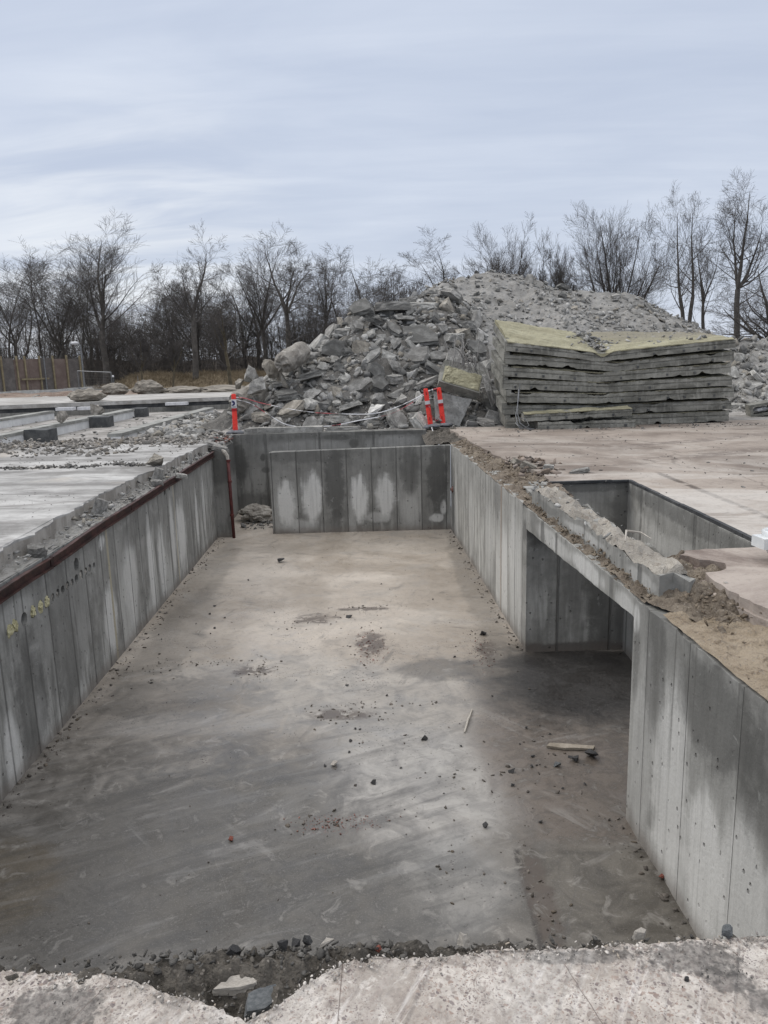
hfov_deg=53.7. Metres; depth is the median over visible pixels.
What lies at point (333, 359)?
concrete chunk
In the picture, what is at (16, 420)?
ground beam
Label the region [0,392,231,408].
platform
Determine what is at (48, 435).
concrete block
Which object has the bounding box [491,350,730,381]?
roof panel
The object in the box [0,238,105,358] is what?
bare tree
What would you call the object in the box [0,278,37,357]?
bare tree
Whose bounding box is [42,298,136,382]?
bare tree
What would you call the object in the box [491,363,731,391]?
roof panel
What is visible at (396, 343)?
concrete chunk
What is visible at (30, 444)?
gravel
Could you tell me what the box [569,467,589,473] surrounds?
concrete chunk
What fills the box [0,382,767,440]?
ground
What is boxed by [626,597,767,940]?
retaining wall
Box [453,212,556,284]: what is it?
bare tree
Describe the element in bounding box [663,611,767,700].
sand
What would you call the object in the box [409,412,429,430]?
concrete chunk
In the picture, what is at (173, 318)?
bare tree
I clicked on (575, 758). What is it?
stone
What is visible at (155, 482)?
concrete chunk
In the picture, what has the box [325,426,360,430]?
concrete chunk
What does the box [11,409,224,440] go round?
spilled rubble
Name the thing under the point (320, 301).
bare tree
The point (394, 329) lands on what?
concrete chunk
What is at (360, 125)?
sky
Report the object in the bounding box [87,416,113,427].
concrete block
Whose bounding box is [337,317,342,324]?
concrete chunk
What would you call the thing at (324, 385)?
concrete chunk
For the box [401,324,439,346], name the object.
concrete chunk
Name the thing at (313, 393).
concrete chunk
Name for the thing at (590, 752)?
stone
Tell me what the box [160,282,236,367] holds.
bare tree
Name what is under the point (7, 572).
ledge dust
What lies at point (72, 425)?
ground beam
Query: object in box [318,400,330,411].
concrete chunk
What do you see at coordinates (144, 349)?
bare tree
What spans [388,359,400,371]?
concrete chunk
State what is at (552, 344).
roof panel
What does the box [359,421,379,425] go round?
concrete chunk
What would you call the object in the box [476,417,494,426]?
concrete chunk
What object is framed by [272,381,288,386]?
concrete chunk
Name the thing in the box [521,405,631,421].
panel strip
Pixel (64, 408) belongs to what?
foam board
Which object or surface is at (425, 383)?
concrete chunk
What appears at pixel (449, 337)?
concrete chunk
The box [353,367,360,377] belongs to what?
concrete chunk
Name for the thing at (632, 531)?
bent rebar
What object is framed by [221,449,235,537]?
drain pipe
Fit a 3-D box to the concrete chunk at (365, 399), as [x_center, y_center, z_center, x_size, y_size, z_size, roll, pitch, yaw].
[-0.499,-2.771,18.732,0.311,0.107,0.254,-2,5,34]
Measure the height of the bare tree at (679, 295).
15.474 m
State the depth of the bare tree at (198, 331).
71.20 m
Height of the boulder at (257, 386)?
0.447 m
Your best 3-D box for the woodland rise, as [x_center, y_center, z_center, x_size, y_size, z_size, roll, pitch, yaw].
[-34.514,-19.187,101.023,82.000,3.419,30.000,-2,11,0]
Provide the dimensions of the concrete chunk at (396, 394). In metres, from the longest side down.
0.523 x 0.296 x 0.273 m
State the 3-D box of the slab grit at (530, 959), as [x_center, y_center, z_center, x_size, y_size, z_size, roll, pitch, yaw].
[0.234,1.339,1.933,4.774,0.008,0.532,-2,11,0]
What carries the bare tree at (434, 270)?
on the ground at (88, 433)
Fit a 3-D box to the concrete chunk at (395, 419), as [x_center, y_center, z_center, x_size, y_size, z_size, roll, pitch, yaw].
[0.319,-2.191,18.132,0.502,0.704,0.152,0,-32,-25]
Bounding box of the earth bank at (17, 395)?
[0,390,136,397]
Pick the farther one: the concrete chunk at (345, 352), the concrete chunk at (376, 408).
the concrete chunk at (345, 352)
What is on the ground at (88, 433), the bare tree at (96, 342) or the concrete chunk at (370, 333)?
the bare tree at (96, 342)
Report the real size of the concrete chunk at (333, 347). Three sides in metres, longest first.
0.763 x 0.544 x 0.249 m
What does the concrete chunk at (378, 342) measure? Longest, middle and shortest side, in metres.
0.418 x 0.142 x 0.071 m
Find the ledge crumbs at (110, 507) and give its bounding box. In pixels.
[1,452,207,572]
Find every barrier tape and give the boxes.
[236,393,423,414]
[236,396,421,426]
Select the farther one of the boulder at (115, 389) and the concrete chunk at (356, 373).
the boulder at (115, 389)
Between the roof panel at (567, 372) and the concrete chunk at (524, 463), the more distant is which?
the roof panel at (567, 372)
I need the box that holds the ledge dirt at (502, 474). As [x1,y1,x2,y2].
[450,439,572,504]
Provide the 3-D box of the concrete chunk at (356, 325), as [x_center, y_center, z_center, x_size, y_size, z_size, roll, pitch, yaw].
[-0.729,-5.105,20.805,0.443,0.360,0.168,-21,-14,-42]
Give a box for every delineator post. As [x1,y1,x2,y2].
[226,394,243,433]
[423,388,439,428]
[437,387,452,426]
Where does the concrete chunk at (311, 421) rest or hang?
on the rubble heap at (222, 421)
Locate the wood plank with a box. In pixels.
[546,743,594,749]
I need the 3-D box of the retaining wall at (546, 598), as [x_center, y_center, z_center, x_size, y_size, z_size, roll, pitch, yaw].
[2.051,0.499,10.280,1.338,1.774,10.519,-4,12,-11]
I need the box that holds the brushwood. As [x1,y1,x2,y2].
[0,250,433,384]
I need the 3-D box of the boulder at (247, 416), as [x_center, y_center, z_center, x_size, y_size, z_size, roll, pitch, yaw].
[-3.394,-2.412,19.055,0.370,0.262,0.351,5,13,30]
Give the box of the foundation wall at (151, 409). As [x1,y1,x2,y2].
[0,404,230,417]
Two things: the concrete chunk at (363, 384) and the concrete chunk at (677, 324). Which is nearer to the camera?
the concrete chunk at (363, 384)
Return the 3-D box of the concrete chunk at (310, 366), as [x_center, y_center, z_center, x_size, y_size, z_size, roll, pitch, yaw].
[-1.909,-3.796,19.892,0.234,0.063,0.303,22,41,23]
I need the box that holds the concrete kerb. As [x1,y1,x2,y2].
[532,486,694,596]
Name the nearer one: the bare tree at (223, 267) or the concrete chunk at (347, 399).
the concrete chunk at (347, 399)
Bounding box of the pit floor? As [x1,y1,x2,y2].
[0,513,696,974]
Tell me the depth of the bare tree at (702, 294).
65.42 m
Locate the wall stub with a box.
[209,442,238,537]
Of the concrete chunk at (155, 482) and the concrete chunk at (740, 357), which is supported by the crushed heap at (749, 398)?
the concrete chunk at (740, 357)
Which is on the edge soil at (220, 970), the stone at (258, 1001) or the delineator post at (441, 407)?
the stone at (258, 1001)
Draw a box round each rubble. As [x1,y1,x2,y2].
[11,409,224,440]
[202,434,233,449]
[214,435,232,443]
[226,270,767,429]
[240,519,272,528]
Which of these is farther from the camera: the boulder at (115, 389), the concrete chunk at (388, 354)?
the boulder at (115, 389)
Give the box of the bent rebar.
[624,530,650,541]
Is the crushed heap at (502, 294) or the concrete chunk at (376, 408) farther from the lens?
the crushed heap at (502, 294)
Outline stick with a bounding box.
[464,709,472,732]
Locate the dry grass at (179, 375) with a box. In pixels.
[89,368,266,388]
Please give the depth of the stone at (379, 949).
2.25 m
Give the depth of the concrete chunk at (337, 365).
19.59 m
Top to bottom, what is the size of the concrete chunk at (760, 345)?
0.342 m
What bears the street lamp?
on the ground at (88, 433)
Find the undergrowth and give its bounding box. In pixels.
[0,335,293,386]
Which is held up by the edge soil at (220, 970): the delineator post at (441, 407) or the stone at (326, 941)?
the stone at (326, 941)
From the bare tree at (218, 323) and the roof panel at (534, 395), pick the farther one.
the bare tree at (218, 323)
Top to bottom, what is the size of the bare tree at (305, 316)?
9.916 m
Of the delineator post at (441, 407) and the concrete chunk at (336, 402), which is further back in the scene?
the concrete chunk at (336, 402)
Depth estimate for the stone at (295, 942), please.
2.28 m
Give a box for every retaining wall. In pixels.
[0,451,217,802]
[197,429,425,509]
[450,444,633,660]
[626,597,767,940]
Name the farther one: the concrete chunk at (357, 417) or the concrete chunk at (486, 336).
the concrete chunk at (486, 336)
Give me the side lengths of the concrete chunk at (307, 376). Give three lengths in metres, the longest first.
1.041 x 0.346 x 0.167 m
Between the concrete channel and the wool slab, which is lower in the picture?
the concrete channel
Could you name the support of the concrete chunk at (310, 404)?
on the rubble heap at (222, 421)
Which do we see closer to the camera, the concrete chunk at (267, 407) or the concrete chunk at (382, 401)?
the concrete chunk at (382, 401)
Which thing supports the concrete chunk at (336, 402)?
on the rubble heap at (222, 421)
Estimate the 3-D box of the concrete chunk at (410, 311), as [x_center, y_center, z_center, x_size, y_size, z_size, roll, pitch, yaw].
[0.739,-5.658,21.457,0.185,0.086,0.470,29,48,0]
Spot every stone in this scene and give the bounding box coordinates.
[212,975,256,995]
[226,944,240,955]
[244,984,275,1018]
[277,939,287,951]
[292,937,300,946]
[302,935,312,945]
[319,937,333,948]
[375,945,381,952]
[457,932,469,945]
[570,755,578,761]
[585,749,597,755]
[632,927,645,941]
[721,924,732,938]
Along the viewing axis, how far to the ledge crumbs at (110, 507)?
9.02 m
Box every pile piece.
[229,383,269,412]
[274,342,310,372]
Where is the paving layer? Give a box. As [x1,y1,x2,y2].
[679,547,767,618]
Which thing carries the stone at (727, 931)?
on the foreground slab
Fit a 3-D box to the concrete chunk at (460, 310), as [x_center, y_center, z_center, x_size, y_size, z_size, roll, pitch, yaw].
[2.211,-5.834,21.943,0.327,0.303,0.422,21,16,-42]
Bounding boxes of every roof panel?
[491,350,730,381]
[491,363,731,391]
[492,336,733,370]
[493,323,735,361]
[493,390,731,414]
[494,377,733,403]
[498,409,728,427]
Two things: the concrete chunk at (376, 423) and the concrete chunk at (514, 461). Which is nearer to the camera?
the concrete chunk at (514, 461)
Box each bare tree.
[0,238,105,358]
[0,255,58,357]
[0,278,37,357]
[0,332,30,357]
[7,301,93,363]
[38,252,126,384]
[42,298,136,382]
[43,210,166,384]
[74,318,116,380]
[90,314,132,372]
[91,302,188,373]
[95,277,217,372]
[121,328,163,379]
[137,278,240,370]
[139,278,184,370]
[148,218,232,379]
[155,333,193,386]
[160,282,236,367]
[169,290,290,371]
[196,297,250,384]
[200,275,278,369]
[206,262,284,370]
[224,236,312,370]
[231,222,333,347]
[239,304,321,356]
[268,278,346,347]
[285,241,426,341]
[300,246,365,333]
[349,265,428,302]
[385,227,457,300]
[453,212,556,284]
[533,234,591,290]
[559,200,686,309]
[641,181,736,322]
[676,220,733,329]
[689,167,767,338]
[695,260,767,340]
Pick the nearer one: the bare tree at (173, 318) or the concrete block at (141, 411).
the concrete block at (141, 411)
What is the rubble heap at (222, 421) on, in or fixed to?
on the ground at (88, 433)
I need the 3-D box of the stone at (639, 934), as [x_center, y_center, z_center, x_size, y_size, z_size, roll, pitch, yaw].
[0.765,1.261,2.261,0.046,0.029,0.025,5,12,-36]
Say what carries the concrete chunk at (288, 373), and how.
on the rubble heap at (222, 421)
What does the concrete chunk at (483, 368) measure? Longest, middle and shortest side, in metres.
0.798 x 0.536 x 0.223 m
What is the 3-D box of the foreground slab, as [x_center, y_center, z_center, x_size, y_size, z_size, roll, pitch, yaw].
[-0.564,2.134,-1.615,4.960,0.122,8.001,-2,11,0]
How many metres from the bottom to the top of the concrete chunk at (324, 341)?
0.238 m
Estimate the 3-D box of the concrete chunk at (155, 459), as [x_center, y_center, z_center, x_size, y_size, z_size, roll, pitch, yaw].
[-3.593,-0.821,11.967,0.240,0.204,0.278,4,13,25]
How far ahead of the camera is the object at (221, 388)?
39.88 m
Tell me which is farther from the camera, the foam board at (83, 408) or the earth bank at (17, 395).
the earth bank at (17, 395)
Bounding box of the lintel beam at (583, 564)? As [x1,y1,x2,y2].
[526,508,636,616]
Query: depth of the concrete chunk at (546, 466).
10.61 m
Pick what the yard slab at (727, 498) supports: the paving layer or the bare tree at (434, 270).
the paving layer
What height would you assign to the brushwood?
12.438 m
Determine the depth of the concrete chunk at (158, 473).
11.39 m
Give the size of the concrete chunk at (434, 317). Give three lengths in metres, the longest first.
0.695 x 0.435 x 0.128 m
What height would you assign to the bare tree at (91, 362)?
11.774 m
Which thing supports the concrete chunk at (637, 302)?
on the crushed heap at (502, 294)
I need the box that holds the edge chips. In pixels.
[0,929,767,1023]
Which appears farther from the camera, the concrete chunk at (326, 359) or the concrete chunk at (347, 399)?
the concrete chunk at (326, 359)
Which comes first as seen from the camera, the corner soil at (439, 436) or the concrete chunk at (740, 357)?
the corner soil at (439, 436)
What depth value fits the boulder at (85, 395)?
31.82 m
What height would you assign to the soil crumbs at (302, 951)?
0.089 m
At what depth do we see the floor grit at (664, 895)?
6.95 m
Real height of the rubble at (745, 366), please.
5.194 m
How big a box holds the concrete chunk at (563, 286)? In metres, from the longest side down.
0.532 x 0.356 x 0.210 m
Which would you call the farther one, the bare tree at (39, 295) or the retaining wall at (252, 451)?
the bare tree at (39, 295)
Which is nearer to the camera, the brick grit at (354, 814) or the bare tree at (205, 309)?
the brick grit at (354, 814)
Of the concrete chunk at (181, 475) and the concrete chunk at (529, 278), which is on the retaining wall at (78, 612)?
the concrete chunk at (181, 475)
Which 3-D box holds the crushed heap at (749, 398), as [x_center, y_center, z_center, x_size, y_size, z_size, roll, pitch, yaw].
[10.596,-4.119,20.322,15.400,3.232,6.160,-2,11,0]
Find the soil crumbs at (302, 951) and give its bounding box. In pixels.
[0,934,722,1016]
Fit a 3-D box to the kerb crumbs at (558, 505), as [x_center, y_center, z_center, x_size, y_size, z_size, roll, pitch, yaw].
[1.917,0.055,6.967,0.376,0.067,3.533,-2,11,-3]
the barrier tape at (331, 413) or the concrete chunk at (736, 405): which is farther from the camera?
the concrete chunk at (736, 405)
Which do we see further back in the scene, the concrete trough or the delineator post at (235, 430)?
the delineator post at (235, 430)
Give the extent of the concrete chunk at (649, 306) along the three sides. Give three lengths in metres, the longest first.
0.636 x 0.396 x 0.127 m
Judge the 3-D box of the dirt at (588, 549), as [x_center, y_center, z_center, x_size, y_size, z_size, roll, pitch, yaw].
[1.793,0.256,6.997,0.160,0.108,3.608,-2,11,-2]
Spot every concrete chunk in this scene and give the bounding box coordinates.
[25,543,46,557]
[91,497,107,516]
[145,453,163,465]
[149,479,163,485]
[151,467,164,479]
[174,473,187,478]
[187,452,191,463]
[203,440,220,448]
[212,444,228,452]
[240,395,263,415]
[251,411,270,422]
[263,403,272,410]
[271,417,284,426]
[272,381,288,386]
[274,389,299,400]
[277,400,304,417]
[282,371,293,375]
[286,379,299,382]
[298,366,303,374]
[299,369,326,381]
[302,416,321,425]
[303,388,320,398]
[303,398,318,409]
[306,364,316,369]
[309,334,329,348]
[309,352,319,361]
[316,361,328,369]
[317,357,330,362]
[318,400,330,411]
[319,383,327,388]
[321,339,329,344]
[322,339,347,356]
[324,415,348,422]
[325,323,336,336]
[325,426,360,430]
[328,386,345,395]
[329,375,337,380]
[330,355,340,364]
[332,399,340,405]
[334,360,344,370]
[335,328,350,336]
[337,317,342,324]
[338,400,362,411]
[339,375,348,383]
[341,347,353,356]
[343,396,352,401]
[347,335,356,347]
[348,298,374,316]
[348,377,373,391]
[349,319,363,332]
[351,415,360,422]
[352,339,370,353]
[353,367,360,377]
[359,397,368,401]
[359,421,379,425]
[360,363,366,370]
[364,315,384,325]
[364,347,380,364]
[366,329,374,337]
[366,362,384,376]
[368,393,384,403]
[368,404,383,414]
[370,375,388,392]
[374,339,381,345]
[375,301,410,311]
[376,334,386,340]
[377,398,389,410]
[380,310,393,316]
[381,349,396,358]
[385,374,403,383]
[385,409,406,428]
[386,321,402,337]
[387,387,404,398]
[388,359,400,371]
[390,338,401,349]
[393,393,407,406]
[396,315,415,320]
[399,297,416,301]
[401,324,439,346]
[401,346,429,364]
[401,381,415,391]
[405,339,415,346]
[406,307,414,314]
[407,369,417,379]
[407,412,420,418]
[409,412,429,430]
[410,302,439,308]
[415,375,437,388]
[415,391,421,404]
[418,314,428,320]
[420,290,437,294]
[425,359,440,374]
[428,351,446,361]
[429,311,439,323]
[438,323,447,332]
[438,346,444,351]
[439,297,453,313]
[441,286,462,304]
[444,333,465,342]
[445,348,463,363]
[455,306,468,314]
[455,328,470,340]
[457,321,476,329]
[461,419,477,425]
[464,363,490,382]
[466,340,486,358]
[467,414,477,418]
[471,310,481,331]
[475,328,488,338]
[475,330,483,341]
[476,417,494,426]
[478,302,487,309]
[480,386,496,398]
[481,358,494,370]
[481,398,497,411]
[482,374,495,405]
[485,409,502,424]
[510,457,521,464]
[519,460,536,471]
[524,274,534,283]
[543,464,553,469]
[556,283,569,290]
[558,291,566,298]
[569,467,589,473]
[611,294,620,298]
[632,300,643,307]
[645,302,654,311]
[673,321,682,328]
[723,394,738,400]
[727,366,738,378]
[731,402,745,408]
[732,353,745,362]
[737,380,763,389]
[739,344,746,353]
[747,355,759,362]
[750,370,766,384]
[752,340,765,349]
[761,391,767,398]
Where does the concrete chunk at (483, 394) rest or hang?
on the rubble heap at (222, 421)
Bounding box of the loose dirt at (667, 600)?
[604,550,741,633]
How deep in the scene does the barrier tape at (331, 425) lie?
17.91 m
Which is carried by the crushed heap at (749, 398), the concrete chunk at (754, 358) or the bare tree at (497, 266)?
the concrete chunk at (754, 358)
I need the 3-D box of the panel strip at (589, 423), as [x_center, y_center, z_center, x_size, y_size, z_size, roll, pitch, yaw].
[4.489,-1.990,16.995,2.160,0.193,0.507,-2,11,0]
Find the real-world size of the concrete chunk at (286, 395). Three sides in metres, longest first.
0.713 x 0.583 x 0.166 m
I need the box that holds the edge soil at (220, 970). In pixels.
[0,934,759,1021]
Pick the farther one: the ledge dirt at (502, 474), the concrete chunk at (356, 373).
the concrete chunk at (356, 373)
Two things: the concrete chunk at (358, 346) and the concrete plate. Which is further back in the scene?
the concrete chunk at (358, 346)
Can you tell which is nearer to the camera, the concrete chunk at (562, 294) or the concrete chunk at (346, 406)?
the concrete chunk at (346, 406)
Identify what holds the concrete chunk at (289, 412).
on the rubble heap at (222, 421)
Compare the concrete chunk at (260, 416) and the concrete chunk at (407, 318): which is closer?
the concrete chunk at (260, 416)
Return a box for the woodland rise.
[82,356,270,379]
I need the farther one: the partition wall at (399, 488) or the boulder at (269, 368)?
the boulder at (269, 368)
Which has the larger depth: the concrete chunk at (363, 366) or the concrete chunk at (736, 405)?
the concrete chunk at (736, 405)
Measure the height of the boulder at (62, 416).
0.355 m
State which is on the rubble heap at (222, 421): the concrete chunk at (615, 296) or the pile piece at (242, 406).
the pile piece at (242, 406)
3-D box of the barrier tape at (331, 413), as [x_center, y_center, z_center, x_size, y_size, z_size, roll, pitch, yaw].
[-1.246,-2.527,17.875,4.442,0.497,0.276,-2,11,0]
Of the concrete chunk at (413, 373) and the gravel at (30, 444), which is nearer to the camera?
the gravel at (30, 444)
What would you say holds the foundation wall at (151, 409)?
on the ground at (88, 433)
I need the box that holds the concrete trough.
[523,479,754,557]
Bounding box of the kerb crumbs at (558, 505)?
[530,485,686,569]
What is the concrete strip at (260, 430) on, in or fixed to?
on the retaining wall at (252, 451)
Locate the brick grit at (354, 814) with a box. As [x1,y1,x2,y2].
[283,622,494,834]
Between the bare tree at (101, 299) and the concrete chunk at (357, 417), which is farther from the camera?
the bare tree at (101, 299)
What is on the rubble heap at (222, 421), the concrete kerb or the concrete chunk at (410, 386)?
the concrete chunk at (410, 386)
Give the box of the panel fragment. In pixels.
[436,333,483,399]
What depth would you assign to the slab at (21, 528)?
10.35 m
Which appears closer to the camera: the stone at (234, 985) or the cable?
the stone at (234, 985)
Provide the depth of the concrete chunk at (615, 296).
30.39 m
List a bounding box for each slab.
[0,439,213,568]
[0,936,767,1023]
[450,419,767,626]
[495,320,562,339]
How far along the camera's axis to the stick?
7.29 m
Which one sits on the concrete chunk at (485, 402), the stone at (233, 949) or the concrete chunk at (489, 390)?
the concrete chunk at (489, 390)
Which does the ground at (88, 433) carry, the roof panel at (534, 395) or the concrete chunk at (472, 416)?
the concrete chunk at (472, 416)
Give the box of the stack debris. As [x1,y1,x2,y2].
[566,330,707,350]
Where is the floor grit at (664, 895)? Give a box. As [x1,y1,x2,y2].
[0,531,686,945]
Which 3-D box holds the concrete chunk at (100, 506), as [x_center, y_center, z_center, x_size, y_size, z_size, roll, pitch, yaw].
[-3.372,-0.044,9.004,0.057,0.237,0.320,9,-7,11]
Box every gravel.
[0,431,224,458]
[0,447,146,516]
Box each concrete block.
[24,428,57,442]
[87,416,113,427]
[128,407,148,416]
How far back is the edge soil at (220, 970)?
2.19 m
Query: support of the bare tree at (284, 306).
on the ground at (88, 433)
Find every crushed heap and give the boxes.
[429,271,707,350]
[481,315,767,411]
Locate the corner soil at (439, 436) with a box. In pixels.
[422,426,463,444]
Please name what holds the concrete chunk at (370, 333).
on the rubble heap at (222, 421)
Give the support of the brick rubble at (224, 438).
on the wall stub
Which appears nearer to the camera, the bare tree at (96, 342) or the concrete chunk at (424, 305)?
the concrete chunk at (424, 305)
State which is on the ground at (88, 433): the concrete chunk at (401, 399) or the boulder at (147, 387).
the boulder at (147, 387)
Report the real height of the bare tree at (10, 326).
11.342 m
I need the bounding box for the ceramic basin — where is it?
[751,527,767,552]
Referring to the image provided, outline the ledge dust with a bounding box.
[0,452,208,581]
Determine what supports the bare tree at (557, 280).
on the ground at (88, 433)
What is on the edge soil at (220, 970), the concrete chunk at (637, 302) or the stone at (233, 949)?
the stone at (233, 949)
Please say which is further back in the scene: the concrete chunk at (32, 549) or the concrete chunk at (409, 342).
the concrete chunk at (409, 342)
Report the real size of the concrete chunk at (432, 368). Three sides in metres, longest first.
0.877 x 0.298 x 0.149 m
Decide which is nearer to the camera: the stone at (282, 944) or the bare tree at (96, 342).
the stone at (282, 944)
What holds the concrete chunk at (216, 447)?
on the wall stub
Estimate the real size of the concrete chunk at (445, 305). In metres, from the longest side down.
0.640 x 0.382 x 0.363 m
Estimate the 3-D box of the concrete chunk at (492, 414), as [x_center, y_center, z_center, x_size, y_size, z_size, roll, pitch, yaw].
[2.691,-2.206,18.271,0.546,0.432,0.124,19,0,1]
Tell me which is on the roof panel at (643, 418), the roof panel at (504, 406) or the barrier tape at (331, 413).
the roof panel at (504, 406)
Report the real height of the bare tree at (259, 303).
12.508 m
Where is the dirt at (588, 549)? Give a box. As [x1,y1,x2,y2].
[526,504,650,602]
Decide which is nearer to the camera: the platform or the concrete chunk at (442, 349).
the concrete chunk at (442, 349)
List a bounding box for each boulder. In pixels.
[56,411,68,422]
[67,388,107,401]
[90,404,104,414]
[101,383,128,394]
[131,380,163,393]
[162,386,200,393]
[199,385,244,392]
[235,378,242,388]
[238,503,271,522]
[240,411,253,419]
[243,365,258,382]
[247,376,265,394]
[262,359,277,378]
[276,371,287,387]
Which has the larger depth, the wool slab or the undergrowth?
the undergrowth
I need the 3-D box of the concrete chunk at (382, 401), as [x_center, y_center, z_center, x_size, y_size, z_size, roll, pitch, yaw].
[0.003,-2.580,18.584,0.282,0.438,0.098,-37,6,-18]
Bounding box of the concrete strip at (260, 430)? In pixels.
[244,425,322,433]
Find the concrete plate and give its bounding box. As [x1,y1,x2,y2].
[434,392,471,426]
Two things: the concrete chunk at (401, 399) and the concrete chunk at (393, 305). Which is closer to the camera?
the concrete chunk at (401, 399)
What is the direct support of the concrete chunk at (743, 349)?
on the crushed heap at (749, 398)
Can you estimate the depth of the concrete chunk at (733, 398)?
20.59 m
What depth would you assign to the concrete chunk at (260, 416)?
18.71 m
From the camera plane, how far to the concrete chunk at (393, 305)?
21.30 m
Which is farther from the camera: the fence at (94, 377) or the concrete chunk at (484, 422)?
the fence at (94, 377)
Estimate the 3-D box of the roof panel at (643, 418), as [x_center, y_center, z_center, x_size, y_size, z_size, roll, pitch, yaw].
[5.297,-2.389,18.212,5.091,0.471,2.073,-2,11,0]
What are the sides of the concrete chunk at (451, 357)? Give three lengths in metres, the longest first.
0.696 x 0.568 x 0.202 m
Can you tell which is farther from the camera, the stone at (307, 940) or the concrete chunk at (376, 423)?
the concrete chunk at (376, 423)
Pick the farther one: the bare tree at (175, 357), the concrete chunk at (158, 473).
the bare tree at (175, 357)
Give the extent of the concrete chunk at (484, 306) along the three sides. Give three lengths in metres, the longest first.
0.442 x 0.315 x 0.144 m
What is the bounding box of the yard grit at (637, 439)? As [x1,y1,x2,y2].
[461,422,765,493]
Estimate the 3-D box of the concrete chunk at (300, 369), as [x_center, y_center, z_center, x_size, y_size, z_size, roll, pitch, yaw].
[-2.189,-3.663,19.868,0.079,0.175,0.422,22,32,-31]
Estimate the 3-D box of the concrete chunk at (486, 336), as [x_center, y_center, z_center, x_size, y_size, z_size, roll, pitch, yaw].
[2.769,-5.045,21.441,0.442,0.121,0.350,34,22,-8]
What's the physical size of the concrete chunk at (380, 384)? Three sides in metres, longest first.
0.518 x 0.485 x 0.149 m
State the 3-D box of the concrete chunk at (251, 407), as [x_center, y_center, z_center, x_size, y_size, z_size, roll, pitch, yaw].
[-3.393,-2.675,19.259,0.736,0.651,0.692,-10,43,12]
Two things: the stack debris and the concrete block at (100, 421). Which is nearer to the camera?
the stack debris
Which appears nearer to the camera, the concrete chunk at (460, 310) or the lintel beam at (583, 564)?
the lintel beam at (583, 564)
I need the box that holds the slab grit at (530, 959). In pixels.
[7,951,764,1022]
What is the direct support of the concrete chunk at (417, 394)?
on the rubble heap at (222, 421)
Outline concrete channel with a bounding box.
[745,400,767,416]
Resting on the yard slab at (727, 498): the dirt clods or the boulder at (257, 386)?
the dirt clods
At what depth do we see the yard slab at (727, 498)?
11.85 m
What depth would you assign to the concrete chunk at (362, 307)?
21.21 m
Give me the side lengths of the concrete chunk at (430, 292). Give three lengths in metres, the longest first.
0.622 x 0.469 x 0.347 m
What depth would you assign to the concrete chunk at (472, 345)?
20.43 m
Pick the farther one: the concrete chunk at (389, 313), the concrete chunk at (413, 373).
the concrete chunk at (389, 313)
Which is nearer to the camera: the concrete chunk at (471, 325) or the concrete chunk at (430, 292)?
the concrete chunk at (471, 325)
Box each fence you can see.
[0,355,92,393]
[77,371,111,389]
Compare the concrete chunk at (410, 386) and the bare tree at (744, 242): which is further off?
the bare tree at (744, 242)
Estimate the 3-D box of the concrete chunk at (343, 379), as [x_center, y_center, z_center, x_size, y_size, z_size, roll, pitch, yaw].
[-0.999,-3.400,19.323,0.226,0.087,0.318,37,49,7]
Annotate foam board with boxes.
[55,407,75,410]
[77,406,89,409]
[165,402,188,405]
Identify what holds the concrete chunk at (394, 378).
on the rubble heap at (222, 421)
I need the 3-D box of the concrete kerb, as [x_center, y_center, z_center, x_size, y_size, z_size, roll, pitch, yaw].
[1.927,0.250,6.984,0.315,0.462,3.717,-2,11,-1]
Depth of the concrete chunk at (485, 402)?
18.61 m
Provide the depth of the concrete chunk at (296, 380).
19.57 m
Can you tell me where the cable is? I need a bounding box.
[515,383,533,429]
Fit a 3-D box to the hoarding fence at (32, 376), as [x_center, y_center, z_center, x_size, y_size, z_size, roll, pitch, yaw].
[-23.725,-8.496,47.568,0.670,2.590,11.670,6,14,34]
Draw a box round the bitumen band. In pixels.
[0,400,229,412]
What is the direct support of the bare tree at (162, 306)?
on the ground at (88, 433)
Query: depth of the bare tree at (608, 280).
73.67 m
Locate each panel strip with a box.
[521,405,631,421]
[534,418,635,428]
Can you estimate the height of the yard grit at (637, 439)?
0.078 m
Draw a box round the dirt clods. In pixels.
[452,439,766,678]
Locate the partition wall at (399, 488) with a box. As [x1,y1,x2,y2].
[269,444,450,533]
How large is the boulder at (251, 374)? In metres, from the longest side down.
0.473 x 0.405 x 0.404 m
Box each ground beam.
[0,409,134,443]
[0,411,54,428]
[107,407,213,438]
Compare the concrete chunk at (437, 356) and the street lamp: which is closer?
the concrete chunk at (437, 356)
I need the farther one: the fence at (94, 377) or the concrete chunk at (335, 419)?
the fence at (94, 377)
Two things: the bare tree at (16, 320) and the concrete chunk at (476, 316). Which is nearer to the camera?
the concrete chunk at (476, 316)
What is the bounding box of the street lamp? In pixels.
[71,341,85,386]
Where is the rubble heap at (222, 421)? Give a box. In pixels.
[202,295,494,432]
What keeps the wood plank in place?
on the pit floor
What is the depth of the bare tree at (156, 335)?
64.75 m
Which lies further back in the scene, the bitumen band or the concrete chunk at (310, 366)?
the bitumen band
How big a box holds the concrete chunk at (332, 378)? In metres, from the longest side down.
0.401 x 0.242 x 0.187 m
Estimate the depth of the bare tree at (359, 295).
60.31 m

